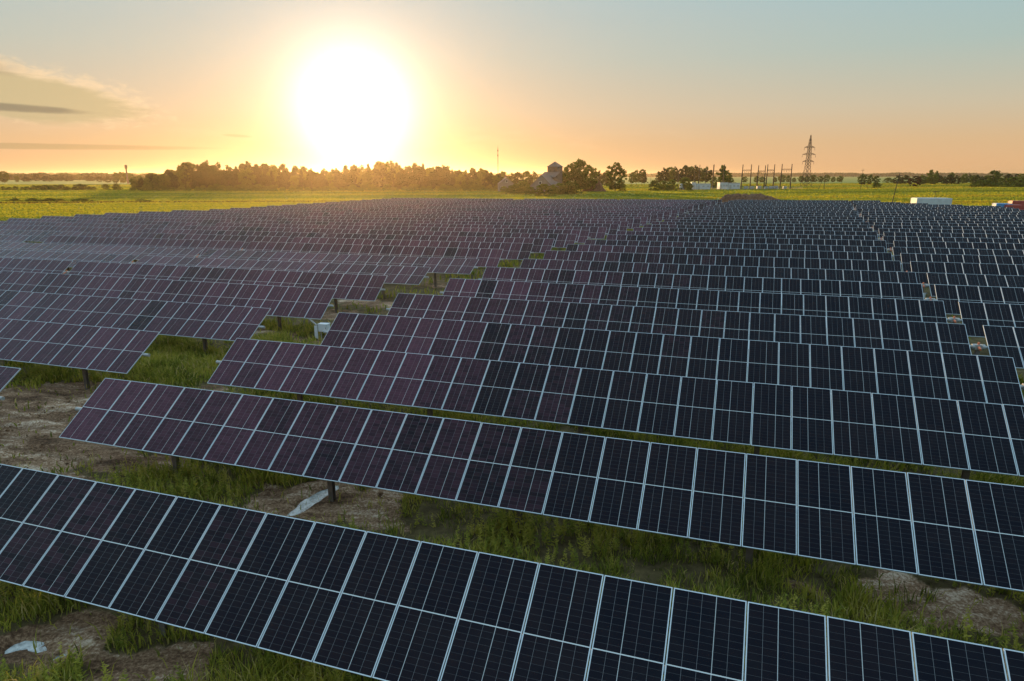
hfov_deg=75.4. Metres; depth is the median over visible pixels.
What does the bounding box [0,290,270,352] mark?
solar tracker
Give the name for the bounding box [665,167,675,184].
pine tree
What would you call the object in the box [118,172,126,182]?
skyline tree
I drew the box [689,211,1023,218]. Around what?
solar tracker
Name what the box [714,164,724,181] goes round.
gantry
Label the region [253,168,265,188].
wood tree
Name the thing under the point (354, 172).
wood tree
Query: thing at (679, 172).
pine tree
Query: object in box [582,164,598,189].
broadleaf tree
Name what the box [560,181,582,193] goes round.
bush
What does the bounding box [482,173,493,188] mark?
wood tree
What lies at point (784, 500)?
solar tracker
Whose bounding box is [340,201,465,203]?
solar tracker
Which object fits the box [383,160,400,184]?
wood tree
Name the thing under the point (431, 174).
wood tree
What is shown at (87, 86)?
sky
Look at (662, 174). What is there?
pine tree
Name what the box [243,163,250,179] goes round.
wood tree
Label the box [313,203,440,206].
solar tracker
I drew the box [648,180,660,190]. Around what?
bush
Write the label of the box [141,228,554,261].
solar tracker
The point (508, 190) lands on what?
bush
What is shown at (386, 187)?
edge shrub
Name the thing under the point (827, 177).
avenue tree
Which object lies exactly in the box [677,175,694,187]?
gantry
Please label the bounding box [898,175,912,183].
broadleaf tree
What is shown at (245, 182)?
wood tree
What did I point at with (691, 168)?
pine tree
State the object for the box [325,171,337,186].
wood tree
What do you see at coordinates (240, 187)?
edge shrub
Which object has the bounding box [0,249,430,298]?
solar tracker
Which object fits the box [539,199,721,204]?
solar tracker
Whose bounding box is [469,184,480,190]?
edge shrub
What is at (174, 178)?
wood tree
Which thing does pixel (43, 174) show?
woods
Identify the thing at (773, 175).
gantry
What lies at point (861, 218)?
solar tracker
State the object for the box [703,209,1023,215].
solar tracker
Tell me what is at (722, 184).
switch house
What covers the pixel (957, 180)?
wood tree
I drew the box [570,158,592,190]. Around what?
broadleaf tree
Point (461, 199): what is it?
solar tracker
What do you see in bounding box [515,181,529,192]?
bush
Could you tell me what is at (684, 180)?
bush
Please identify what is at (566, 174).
broadleaf tree
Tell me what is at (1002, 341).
solar tracker
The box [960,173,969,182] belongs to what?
wood tree
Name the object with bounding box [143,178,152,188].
wood tree
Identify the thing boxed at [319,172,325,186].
wood tree
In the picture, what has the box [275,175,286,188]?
wood tree
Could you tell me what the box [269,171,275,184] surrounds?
wood tree
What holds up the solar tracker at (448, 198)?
on the ground at (996, 611)
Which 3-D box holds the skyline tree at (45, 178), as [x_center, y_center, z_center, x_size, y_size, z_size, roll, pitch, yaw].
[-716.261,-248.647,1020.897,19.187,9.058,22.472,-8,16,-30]
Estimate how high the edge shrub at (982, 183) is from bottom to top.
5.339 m
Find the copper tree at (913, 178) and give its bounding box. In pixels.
[907,176,920,185]
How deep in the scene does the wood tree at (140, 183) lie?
437.82 m
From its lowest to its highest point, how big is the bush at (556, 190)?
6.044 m
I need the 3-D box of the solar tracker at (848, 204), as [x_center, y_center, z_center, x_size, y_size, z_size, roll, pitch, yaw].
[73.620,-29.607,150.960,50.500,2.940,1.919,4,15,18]
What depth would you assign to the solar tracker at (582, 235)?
88.18 m
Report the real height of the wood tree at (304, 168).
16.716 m
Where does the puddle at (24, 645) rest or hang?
on the ground at (996, 611)
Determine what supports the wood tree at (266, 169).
on the ground at (996, 611)
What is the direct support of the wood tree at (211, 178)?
on the ground at (996, 611)
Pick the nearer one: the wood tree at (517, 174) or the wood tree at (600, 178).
the wood tree at (517, 174)
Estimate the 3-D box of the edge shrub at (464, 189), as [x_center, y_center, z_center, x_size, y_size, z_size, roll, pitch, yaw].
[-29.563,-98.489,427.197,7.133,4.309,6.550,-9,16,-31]
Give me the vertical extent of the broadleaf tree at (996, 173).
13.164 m
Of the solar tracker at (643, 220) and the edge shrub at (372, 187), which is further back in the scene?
the edge shrub at (372, 187)
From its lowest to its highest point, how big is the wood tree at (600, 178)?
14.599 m
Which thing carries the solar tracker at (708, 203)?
on the ground at (996, 611)
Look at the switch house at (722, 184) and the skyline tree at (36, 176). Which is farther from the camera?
the skyline tree at (36, 176)
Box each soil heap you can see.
[720,193,752,202]
[749,193,779,199]
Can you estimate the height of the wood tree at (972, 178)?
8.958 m
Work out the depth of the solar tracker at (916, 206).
144.53 m
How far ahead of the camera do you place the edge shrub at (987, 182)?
503.13 m
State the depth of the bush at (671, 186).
412.04 m
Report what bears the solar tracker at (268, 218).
on the ground at (996, 611)
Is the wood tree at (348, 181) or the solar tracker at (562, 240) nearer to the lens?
the solar tracker at (562, 240)
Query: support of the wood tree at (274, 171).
on the ground at (996, 611)
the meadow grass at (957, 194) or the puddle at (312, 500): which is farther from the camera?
the meadow grass at (957, 194)
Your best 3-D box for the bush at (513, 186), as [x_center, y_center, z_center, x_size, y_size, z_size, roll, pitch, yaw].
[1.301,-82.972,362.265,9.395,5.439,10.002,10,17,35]
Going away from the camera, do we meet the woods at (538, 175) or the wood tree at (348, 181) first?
the wood tree at (348, 181)
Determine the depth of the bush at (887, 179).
776.49 m
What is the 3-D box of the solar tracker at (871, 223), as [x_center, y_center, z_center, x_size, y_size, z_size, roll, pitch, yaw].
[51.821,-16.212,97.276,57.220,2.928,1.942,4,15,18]
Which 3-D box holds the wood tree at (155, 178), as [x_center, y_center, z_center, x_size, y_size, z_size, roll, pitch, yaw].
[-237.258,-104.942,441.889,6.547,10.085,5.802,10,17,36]
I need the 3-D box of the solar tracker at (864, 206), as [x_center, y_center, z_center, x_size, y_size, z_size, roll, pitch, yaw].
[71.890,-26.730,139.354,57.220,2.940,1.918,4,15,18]
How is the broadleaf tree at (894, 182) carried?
on the ground at (996, 611)
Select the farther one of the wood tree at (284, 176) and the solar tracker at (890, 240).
the wood tree at (284, 176)
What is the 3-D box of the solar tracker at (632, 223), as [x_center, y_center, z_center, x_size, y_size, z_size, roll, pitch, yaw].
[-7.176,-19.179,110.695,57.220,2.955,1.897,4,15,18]
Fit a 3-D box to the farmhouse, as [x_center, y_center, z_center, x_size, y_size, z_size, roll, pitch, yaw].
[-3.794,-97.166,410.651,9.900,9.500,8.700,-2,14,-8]
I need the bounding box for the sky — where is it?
[0,0,1023,173]
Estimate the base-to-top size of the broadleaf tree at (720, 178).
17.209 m
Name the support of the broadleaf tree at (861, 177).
on the ground at (996, 611)
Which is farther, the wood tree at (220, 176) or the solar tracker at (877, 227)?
the wood tree at (220, 176)
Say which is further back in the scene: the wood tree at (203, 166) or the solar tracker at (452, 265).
the wood tree at (203, 166)
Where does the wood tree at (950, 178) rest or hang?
on the ground at (996, 611)
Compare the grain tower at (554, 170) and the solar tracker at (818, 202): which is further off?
the grain tower at (554, 170)
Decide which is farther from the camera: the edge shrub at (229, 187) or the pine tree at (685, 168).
the pine tree at (685, 168)
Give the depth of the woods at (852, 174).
4178.32 m
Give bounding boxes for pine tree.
[628,172,636,182]
[633,170,640,182]
[638,169,645,184]
[641,173,647,185]
[657,167,670,181]
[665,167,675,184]
[674,169,683,184]
[681,165,690,178]
[686,166,694,181]
[689,165,700,180]
[701,166,710,181]
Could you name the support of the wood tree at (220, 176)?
on the ground at (996, 611)
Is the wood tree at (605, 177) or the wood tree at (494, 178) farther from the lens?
the wood tree at (605, 177)
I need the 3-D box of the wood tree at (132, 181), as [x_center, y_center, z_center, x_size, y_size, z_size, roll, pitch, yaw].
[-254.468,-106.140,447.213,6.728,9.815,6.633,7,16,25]
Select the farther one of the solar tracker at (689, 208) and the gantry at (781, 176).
the gantry at (781, 176)
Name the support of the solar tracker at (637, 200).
on the ground at (996, 611)
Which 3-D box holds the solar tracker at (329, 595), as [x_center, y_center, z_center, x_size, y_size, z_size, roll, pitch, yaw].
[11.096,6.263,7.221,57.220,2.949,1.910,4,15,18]
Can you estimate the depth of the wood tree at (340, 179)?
438.83 m
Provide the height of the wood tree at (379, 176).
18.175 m
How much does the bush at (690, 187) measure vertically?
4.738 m
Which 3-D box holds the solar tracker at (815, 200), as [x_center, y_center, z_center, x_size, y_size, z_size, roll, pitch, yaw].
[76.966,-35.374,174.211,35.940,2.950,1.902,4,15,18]
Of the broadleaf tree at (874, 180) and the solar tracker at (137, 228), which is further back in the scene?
the broadleaf tree at (874, 180)
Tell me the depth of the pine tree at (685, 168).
628.34 m
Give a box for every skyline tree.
[0,171,8,182]
[21,177,33,181]
[31,174,41,180]
[40,176,54,180]
[62,176,75,180]
[75,174,82,179]
[82,175,93,180]
[94,176,104,181]
[105,176,111,182]
[111,172,119,182]
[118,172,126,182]
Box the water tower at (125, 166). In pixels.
[124,165,128,183]
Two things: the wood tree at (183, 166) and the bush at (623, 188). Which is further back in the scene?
the wood tree at (183, 166)
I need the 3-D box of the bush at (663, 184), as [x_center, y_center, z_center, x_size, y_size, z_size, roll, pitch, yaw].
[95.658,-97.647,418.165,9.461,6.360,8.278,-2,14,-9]
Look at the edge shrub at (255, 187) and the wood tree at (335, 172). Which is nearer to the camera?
the edge shrub at (255, 187)
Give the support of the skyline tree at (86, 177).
on the ground at (996, 611)
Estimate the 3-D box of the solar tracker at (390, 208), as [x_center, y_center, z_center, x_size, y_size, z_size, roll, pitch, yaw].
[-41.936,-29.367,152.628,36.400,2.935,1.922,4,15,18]
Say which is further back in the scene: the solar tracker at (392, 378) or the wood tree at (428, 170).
the wood tree at (428, 170)
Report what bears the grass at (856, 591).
on the ground at (996, 611)
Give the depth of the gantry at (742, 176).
441.44 m
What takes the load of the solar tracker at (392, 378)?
on the ground at (996, 611)
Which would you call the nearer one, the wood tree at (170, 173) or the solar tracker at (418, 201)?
the solar tracker at (418, 201)
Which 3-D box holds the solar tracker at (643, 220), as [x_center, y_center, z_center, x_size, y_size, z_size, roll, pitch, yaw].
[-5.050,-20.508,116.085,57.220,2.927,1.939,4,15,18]
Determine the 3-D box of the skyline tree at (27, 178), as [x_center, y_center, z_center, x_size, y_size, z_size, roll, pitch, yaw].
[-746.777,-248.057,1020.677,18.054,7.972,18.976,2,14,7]
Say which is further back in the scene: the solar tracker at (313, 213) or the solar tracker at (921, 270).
the solar tracker at (313, 213)
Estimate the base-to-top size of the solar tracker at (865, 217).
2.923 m
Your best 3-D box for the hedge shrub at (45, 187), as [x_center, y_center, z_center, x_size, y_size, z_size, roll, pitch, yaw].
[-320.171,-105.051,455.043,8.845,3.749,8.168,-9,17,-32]
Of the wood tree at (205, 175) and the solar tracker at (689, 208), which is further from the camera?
the wood tree at (205, 175)
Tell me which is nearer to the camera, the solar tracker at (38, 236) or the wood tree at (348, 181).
the solar tracker at (38, 236)
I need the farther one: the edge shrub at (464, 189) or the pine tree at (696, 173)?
the pine tree at (696, 173)
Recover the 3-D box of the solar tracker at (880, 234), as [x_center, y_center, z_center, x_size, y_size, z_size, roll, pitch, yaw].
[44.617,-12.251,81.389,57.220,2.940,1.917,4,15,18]
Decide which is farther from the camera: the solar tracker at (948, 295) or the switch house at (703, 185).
the switch house at (703, 185)
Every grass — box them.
[0,183,1023,220]
[0,317,1023,680]
[29,216,970,348]
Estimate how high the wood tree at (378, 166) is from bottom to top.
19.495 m
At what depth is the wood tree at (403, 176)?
433.43 m
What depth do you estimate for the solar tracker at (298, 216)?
126.23 m
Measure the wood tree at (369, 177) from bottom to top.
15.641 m
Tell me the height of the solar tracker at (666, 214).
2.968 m
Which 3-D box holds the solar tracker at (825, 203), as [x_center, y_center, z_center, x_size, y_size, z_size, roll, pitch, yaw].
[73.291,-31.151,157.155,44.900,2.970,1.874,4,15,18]
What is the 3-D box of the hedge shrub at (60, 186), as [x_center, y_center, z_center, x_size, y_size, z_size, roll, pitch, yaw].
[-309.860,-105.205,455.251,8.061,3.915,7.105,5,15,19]
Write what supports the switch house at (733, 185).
on the ground at (996, 611)
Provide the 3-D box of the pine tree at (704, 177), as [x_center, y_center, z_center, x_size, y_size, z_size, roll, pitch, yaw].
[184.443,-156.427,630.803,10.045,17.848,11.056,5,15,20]
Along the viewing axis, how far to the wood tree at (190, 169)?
439.10 m
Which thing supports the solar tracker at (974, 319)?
on the ground at (996, 611)
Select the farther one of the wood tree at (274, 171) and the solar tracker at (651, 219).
the wood tree at (274, 171)
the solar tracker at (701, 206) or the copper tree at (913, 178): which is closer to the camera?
the solar tracker at (701, 206)
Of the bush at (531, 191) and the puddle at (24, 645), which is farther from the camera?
the bush at (531, 191)
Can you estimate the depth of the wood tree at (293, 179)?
439.38 m
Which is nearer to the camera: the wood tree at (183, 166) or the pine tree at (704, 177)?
the wood tree at (183, 166)
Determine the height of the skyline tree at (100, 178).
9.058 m
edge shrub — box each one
[140,184,151,190]
[151,185,161,190]
[160,185,168,190]
[211,184,223,190]
[225,185,234,190]
[232,184,247,190]
[250,184,266,190]
[347,184,360,190]
[360,185,369,190]
[366,185,378,190]
[382,184,391,190]
[424,186,433,190]
[438,184,449,190]
[446,185,454,190]
[460,184,469,190]
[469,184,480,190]
[976,180,987,186]
[984,180,992,185]
[1003,177,1019,186]
[1011,179,1023,186]
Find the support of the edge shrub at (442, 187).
on the ground at (996, 611)
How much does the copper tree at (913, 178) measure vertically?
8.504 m
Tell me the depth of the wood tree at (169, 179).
442.45 m
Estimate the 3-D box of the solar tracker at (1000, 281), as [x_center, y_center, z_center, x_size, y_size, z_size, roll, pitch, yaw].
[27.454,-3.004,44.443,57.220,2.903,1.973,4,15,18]
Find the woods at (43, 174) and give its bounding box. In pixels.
[1,172,157,179]
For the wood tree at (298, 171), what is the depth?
444.75 m
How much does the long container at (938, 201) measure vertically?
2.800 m
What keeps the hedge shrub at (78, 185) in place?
on the ground at (996, 611)
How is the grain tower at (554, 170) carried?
on the ground at (996, 611)
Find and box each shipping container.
[992,203,1012,206]
[1004,205,1023,209]
[1008,200,1023,204]
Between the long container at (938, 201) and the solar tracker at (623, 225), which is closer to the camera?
the solar tracker at (623, 225)
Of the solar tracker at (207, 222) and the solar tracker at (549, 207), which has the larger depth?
the solar tracker at (549, 207)
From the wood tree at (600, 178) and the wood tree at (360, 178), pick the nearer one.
the wood tree at (360, 178)
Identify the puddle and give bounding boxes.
[5,641,65,658]
[287,485,338,515]
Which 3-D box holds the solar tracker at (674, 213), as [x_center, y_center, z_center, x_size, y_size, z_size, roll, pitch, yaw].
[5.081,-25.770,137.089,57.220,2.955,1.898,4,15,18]
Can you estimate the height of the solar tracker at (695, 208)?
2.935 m
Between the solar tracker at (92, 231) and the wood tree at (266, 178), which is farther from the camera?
the wood tree at (266, 178)
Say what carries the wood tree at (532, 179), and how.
on the ground at (996, 611)
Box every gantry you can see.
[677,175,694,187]
[698,165,713,187]
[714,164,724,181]
[740,164,751,187]
[756,165,765,187]
[765,164,774,185]
[779,164,792,187]
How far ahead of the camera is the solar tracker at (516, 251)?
71.66 m
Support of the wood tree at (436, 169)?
on the ground at (996, 611)
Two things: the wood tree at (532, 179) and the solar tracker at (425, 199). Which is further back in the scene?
the wood tree at (532, 179)
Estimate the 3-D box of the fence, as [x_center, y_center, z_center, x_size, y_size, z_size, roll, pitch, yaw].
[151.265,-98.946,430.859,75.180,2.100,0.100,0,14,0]
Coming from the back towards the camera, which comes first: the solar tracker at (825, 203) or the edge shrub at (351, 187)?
the edge shrub at (351, 187)
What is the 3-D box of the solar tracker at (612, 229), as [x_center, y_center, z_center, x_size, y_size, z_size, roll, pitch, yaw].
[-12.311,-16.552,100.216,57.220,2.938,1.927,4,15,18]
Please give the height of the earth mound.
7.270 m
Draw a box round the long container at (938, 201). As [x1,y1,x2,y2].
[910,198,952,204]
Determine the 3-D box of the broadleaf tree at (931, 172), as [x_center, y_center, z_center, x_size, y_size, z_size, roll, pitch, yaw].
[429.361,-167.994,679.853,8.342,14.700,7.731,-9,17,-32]
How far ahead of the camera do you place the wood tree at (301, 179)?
439.47 m
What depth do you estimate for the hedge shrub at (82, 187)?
458.94 m
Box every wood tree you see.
[129,176,140,188]
[136,178,143,188]
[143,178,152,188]
[146,173,155,184]
[150,176,159,187]
[158,174,168,188]
[163,175,170,188]
[168,171,176,188]
[169,175,180,188]
[176,170,191,188]
[178,162,193,187]
[181,163,194,187]
[190,172,205,188]
[193,172,207,187]
[197,162,210,172]
[201,172,212,188]
[206,170,218,186]
[212,162,225,184]
[216,172,226,187]
[222,171,235,186]
[225,165,233,176]
[229,170,238,185]
[237,167,256,187]
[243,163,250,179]
[248,164,262,184]
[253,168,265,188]
[259,175,271,187]
[263,163,273,185]
[266,166,278,187]
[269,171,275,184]
[273,164,290,184]
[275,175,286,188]
[279,174,290,188]
[288,175,297,188]
[295,168,306,188]
[298,169,304,187]
[299,166,309,182]
[303,169,317,187]
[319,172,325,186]
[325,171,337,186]
[333,168,338,186]
[336,176,344,188]
[340,165,350,186]
[345,166,361,186]
[345,174,351,187]
[355,170,367,187]
[361,167,375,188]
[373,163,392,187]
[374,162,389,187]
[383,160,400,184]
[386,168,399,186]
[394,172,402,188]
[397,166,416,186]
[411,163,421,183]
[411,165,426,188]
[420,163,425,182]
[425,168,432,179]
[425,171,439,188]
[430,166,447,184]
[436,167,443,185]
[439,167,454,188]
[453,170,466,184]
[455,173,468,188]
[467,168,477,189]
[469,170,477,183]
[477,169,486,186]
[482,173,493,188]
[490,175,499,187]
[499,171,509,180]
[508,173,518,183]
[511,172,523,183]
[519,171,529,186]
[527,171,537,184]
[596,170,605,184]
[601,172,608,185]
[919,175,927,183]
[928,175,938,183]
[941,176,947,183]
[947,174,955,183]
[953,175,960,183]
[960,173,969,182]
[970,175,978,182]
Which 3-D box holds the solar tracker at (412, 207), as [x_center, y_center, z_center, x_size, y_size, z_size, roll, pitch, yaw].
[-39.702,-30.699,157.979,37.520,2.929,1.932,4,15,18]
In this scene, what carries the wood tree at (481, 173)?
on the ground at (996, 611)
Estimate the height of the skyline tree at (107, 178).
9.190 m
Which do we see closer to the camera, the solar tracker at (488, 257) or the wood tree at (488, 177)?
the solar tracker at (488, 257)
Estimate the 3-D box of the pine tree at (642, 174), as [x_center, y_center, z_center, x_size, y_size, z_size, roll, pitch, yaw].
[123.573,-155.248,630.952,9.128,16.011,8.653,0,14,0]
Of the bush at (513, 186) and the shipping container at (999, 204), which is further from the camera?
the bush at (513, 186)
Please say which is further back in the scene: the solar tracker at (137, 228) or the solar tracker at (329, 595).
the solar tracker at (137, 228)
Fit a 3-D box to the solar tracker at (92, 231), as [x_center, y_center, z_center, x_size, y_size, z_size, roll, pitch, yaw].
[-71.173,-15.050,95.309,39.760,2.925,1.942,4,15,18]
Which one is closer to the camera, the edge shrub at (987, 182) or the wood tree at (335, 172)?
the wood tree at (335, 172)
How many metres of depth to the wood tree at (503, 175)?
461.10 m
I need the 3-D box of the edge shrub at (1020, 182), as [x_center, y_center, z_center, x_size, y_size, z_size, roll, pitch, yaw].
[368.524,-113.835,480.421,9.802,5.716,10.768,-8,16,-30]
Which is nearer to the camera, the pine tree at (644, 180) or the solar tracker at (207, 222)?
the solar tracker at (207, 222)
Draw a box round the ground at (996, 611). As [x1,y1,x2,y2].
[0,177,1023,680]
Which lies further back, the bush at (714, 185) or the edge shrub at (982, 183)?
the edge shrub at (982, 183)
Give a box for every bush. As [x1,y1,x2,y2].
[505,188,515,193]
[508,184,518,192]
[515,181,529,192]
[524,187,534,193]
[533,184,554,195]
[552,183,568,193]
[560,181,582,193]
[617,183,625,190]
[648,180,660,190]
[657,181,667,189]
[665,179,677,190]
[677,177,691,189]
[686,183,693,190]
[710,177,717,187]
[870,183,881,187]
[882,177,892,182]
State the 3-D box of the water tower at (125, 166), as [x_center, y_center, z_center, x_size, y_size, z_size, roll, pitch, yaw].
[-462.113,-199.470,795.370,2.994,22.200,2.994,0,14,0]
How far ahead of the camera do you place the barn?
353.13 m
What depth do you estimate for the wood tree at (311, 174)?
436.18 m
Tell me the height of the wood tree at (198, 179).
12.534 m
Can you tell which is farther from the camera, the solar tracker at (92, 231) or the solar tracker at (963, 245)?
the solar tracker at (92, 231)
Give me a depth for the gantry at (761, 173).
446.34 m
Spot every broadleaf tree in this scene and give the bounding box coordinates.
[562,162,586,189]
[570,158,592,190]
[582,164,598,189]
[605,162,626,190]
[716,165,728,181]
[857,174,866,183]
[866,174,872,183]
[873,176,880,183]
[892,176,901,183]
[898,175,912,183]
[926,170,935,181]
[984,170,1002,184]
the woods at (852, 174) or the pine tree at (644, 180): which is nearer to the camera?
the pine tree at (644, 180)
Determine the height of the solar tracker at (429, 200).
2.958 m
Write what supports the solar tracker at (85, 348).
on the ground at (996, 611)
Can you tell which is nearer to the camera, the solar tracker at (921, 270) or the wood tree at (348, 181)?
the solar tracker at (921, 270)
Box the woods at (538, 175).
[3,172,590,176]
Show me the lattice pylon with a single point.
(809, 147)
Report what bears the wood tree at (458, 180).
on the ground at (996, 611)
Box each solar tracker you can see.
[0,221,165,232]
[0,225,124,242]
[0,229,81,242]
[0,235,29,242]
[0,242,478,286]
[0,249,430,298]
[0,257,386,312]
[0,271,336,329]
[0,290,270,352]
[0,318,159,389]
[0,366,20,399]
[0,464,1023,680]
[7,218,198,228]
[40,216,231,225]
[42,235,502,275]
[59,378,1023,591]
[74,214,259,222]
[98,232,533,266]
[104,213,283,220]
[139,211,309,218]
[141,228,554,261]
[171,210,329,215]
[183,225,577,254]
[208,338,1023,489]
[209,209,350,214]
[215,223,589,250]
[230,208,366,212]
[248,220,607,243]
[251,207,383,210]
[266,206,400,209]
[275,218,619,239]
[282,205,416,208]
[296,203,427,206]
[299,216,628,230]
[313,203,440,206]
[321,312,1023,406]
[325,202,453,204]
[325,214,641,228]
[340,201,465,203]
[344,213,647,225]
[350,200,475,203]
[365,211,658,223]
[372,199,495,201]
[376,200,484,202]
[382,198,502,201]
[382,210,663,220]
[386,293,1023,368]
[391,198,512,200]
[398,208,669,219]
[414,207,678,216]
[430,206,685,215]
[440,278,1023,337]
[441,205,687,212]
[454,204,692,212]
[467,203,699,210]
[478,202,703,209]
[478,267,1023,316]
[497,201,710,205]
[508,200,716,205]
[511,202,707,206]
[514,199,716,203]
[520,259,1023,299]
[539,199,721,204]
[543,250,1023,283]
[566,244,1023,272]
[584,239,1023,262]
[606,234,1023,254]
[616,231,1023,248]
[633,227,1023,239]
[644,224,1023,237]
[652,222,1023,236]
[664,219,1023,227]
[669,217,1023,227]
[678,215,1023,221]
[683,213,1023,221]
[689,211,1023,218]
[696,210,1023,216]
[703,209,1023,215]
[704,207,1023,213]
[708,206,1018,209]
[714,205,1012,209]
[719,204,1000,208]
[721,203,961,207]
[724,202,927,206]
[728,200,877,204]
[729,201,899,204]
[737,200,879,202]
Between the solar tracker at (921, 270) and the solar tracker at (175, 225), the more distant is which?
the solar tracker at (175, 225)
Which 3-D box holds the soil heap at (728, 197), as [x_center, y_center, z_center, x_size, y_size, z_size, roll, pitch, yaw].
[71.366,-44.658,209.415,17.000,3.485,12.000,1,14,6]
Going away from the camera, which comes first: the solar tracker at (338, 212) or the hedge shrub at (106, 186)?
the solar tracker at (338, 212)
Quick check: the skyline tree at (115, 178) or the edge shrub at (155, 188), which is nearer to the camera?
the edge shrub at (155, 188)
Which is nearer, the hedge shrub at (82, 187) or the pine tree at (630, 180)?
the hedge shrub at (82, 187)
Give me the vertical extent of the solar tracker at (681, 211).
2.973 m
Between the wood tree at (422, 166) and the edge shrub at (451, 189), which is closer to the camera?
the edge shrub at (451, 189)
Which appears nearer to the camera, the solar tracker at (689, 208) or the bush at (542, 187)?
the solar tracker at (689, 208)
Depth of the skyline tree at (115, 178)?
804.56 m
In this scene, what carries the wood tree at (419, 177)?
on the ground at (996, 611)
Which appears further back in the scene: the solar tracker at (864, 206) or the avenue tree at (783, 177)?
the avenue tree at (783, 177)
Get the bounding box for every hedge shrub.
[38,185,50,189]
[54,184,67,189]
[73,184,84,189]
[78,184,88,189]
[101,184,109,189]
[110,183,122,189]
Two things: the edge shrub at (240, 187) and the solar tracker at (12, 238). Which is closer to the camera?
the solar tracker at (12, 238)
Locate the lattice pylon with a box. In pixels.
[800,135,815,186]
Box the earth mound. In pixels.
[581,179,605,191]
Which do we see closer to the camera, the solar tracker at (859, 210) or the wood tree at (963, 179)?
the solar tracker at (859, 210)
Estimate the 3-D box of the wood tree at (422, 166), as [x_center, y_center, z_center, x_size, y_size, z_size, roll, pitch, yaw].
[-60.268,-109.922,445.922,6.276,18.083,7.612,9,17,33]
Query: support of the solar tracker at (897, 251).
on the ground at (996, 611)
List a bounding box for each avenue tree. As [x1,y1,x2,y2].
[778,174,785,181]
[810,175,818,181]
[823,175,830,181]
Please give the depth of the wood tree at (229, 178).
440.68 m
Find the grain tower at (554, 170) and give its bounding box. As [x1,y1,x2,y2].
[542,162,562,182]
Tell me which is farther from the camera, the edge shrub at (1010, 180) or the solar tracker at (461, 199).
the edge shrub at (1010, 180)
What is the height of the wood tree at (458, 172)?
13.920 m
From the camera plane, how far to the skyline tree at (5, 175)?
872.59 m
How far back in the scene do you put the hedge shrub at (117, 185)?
454.99 m
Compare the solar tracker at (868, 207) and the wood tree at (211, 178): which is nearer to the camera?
the solar tracker at (868, 207)
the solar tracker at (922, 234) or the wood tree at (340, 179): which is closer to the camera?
the solar tracker at (922, 234)
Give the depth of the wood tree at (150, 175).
447.09 m
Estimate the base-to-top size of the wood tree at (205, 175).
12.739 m
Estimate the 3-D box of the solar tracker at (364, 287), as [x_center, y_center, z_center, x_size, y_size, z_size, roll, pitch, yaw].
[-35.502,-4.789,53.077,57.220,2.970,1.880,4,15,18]
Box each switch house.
[696,183,710,187]
[717,182,728,187]
[728,183,739,187]
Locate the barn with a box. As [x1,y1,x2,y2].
[530,175,559,193]
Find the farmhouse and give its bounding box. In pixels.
[498,176,513,191]
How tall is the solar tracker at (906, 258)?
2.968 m
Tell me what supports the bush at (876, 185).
on the ground at (996, 611)
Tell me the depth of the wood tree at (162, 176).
438.67 m
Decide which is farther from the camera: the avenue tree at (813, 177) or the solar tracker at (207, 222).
the avenue tree at (813, 177)
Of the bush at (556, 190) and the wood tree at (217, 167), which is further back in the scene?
the wood tree at (217, 167)
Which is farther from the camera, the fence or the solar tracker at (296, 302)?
the fence
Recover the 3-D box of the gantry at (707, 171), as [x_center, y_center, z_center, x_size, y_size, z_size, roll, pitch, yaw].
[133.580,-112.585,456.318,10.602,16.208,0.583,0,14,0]
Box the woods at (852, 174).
[600,172,1023,176]
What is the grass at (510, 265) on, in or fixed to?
on the ground at (996, 611)
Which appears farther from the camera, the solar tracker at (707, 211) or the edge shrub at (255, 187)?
the edge shrub at (255, 187)
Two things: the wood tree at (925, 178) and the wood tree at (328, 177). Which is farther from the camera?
the wood tree at (925, 178)
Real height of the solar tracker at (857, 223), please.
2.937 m
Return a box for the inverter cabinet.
[309,319,329,339]
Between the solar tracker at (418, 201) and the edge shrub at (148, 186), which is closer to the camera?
the solar tracker at (418, 201)
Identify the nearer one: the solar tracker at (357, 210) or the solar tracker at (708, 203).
the solar tracker at (357, 210)
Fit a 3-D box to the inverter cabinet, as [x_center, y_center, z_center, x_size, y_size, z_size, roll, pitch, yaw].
[-11.110,-0.549,38.023,1.481,1.308,0.518,5,15,19]
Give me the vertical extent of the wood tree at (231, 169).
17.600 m
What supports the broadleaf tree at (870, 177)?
on the ground at (996, 611)
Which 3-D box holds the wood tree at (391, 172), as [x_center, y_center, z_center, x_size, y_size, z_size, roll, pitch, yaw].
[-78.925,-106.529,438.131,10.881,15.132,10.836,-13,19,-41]
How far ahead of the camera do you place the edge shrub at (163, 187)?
431.50 m
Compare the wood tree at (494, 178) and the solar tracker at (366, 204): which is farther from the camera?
the wood tree at (494, 178)
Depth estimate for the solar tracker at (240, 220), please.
115.73 m
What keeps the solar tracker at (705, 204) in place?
on the ground at (996, 611)
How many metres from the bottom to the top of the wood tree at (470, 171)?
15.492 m
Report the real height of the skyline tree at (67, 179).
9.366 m
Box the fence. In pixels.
[692,187,802,189]
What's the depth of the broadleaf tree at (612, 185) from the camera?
398.32 m
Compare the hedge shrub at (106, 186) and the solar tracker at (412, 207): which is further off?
the hedge shrub at (106, 186)
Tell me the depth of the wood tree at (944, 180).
640.95 m
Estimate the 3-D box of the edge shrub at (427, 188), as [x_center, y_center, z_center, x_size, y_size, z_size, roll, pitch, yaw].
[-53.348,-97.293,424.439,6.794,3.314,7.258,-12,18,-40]

